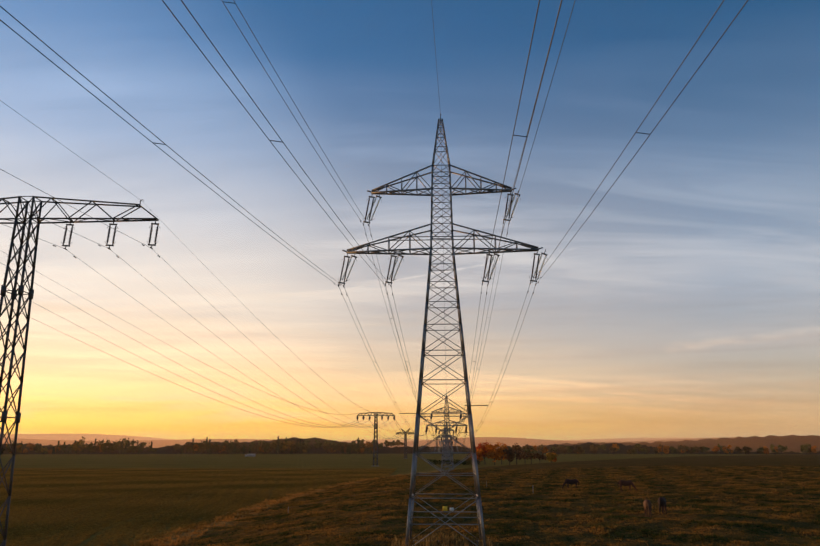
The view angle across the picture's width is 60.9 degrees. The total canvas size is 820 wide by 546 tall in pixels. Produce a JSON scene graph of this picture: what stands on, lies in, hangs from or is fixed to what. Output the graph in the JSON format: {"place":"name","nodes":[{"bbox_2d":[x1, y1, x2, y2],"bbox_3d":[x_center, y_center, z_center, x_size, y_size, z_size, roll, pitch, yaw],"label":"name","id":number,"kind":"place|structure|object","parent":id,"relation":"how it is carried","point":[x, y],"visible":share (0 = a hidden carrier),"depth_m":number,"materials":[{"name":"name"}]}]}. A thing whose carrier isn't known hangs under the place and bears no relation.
{"place":"outdoors","nodes":[
{"label":"outdoors","id":0,"kind":"place"},
{"bbox_2d":[5,434,694,442],"bbox_3d":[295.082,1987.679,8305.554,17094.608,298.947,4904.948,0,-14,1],"label":"hill","id":1,"kind":"structure","parent":0,"point":[98,436],"depth_m":9764.59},
{"bbox_2d":[2,437,735,447],"bbox_3d":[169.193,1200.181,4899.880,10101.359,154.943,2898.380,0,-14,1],"label":"hill","id":2,"kind":"structure","parent":0,"point":[163,443],"depth_m":5986.97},
{"bbox_2d":[0,452,819,545],"bbox_3d":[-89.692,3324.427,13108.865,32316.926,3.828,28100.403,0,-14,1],"label":"ground","id":3,"kind":"structure","parent":0,"point":[400,465],"depth_m":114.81,"materials":[{"name":"brown plant"}]},
{"bbox_2d":[0,196,158,545],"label":"pylon","id":4,"kind":"object","parent":3,"relation":"on","point":[13,343],"visible":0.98,"depth_m":49.77,"materials":[{"name":"metal"}]},
{"bbox_2d":[0,0,747,451],"bbox_3d":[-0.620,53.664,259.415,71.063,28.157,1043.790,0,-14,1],"label":"conductors","id":5,"kind":"object","parent":4,"relation":"attached to","point":[350,196],"visible":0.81,"depth_m":29.84,"materials":[{"name":"grey metal"}]},
{"bbox_2d":[0,468,395,545],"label":"field crop","id":6,"kind":"object","parent":3,"relation":"on","point":[26,487],"visible":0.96,"depth_m":138.40,"materials":[{"name":"green plant"}]},
{"bbox_2d":[159,437,366,448],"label":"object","id":7,"kind":"object","parent":3,"relation":"on","point":[298,439],"depth_m":1607.54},
{"bbox_2d":[134,493,498,545],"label":"dry weeds","id":8,"kind":"object","parent":3,"relation":"on","point":[453,540],"visible":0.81,"depth_m":46.59,"materials":[{"name":"brown plant"}]},
{"bbox_2d":[356,412,394,465],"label":"pylon","id":9,"kind":"object","parent":3,"relation":"on","point":[376,415],"visible":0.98,"depth_m":357.61,"materials":[{"name":"metal"}]},
{"bbox_2d":[396,428,413,458],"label":"pylon","id":10,"kind":"object","parent":3,"relation":"on","point":[404,432],"visible":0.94,"depth_m":642.17,"materials":[{"name":"metal"}]},
{"bbox_2d":[1,436,816,454],"bbox_3d":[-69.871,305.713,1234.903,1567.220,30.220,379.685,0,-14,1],"label":"hills","id":11,"kind":"structure","parent":3,"relation":"on","point":[232,448],"depth_m":1192.94,"materials":[{"name":"green plant"}]},
{"bbox_2d":[2,442,819,453],"bbox_3d":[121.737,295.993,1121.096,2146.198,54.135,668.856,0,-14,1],"label":"tree line","id":12,"kind":"object","parent":3,"relation":"on","point":[395,450],"visible":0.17,"depth_m":1347.88,"materials":[{"name":"green plant"}]},
{"bbox_2d":[338,114,547,545],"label":"transmission tower","id":13,"kind":"structure","parent":3,"relation":"on","point":[412,492],"depth_m":50.23,"materials":[{"name":"metal"}]},
{"bbox_2d":[425,394,467,470],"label":"transmission tower","id":14,"kind":"structure","parent":3,"relation":"on","point":[444,425],"depth_m":242.84,"materials":[{"name":"metal"}]},
{"bbox_2d":[436,426,456,460],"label":"transmission tower","id":15,"kind":"structure","parent":3,"relation":"on","point":[441,437],"depth_m":496.39,"materials":[{"name":"metal"}]},
{"bbox_2d":[427,440,557,464],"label":"trees","id":16,"kind":"object","parent":3,"relation":"on","point":[491,451],"visible":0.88,"depth_m":386.33,"materials":[{"name":"orange plant"}]},
{"bbox_2d":[562,479,578,488],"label":"horse","id":17,"kind":"object","parent":3,"relation":"on","point":[572,481],"visible":0.92,"depth_m":118.27},
{"bbox_2d":[617,480,636,490],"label":"horse","id":18,"kind":"object","parent":3,"relation":"on","point":[629,483],"visible":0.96,"depth_m":109.70},
{"bbox_2d":[643,499,651,517],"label":"horse","id":19,"kind":"object","parent":3,"relation":"on","point":[647,504],"visible":1,"depth_m":68.67},
{"bbox_2d":[658,497,666,514],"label":"horse","id":20,"kind":"object","parent":3,"relation":"on","point":[662,502],"visible":1,"depth_m":70.49},
{"bbox_2d":[537,435,819,451],"bbox_3d":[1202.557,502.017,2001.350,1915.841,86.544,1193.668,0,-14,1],"label":"hill wood","id":21,"kind":"object","parent":3,"relation":"on","point":[791,445],"depth_m":2296.81,"materials":[{"name":"green plant"}]},
{"bbox_2d":[0,0,819,545],"label":"sky","id":22,"kind":"structure","parent":0,"point":[686,304],"materials":[{"name":"blue"}]}
]}

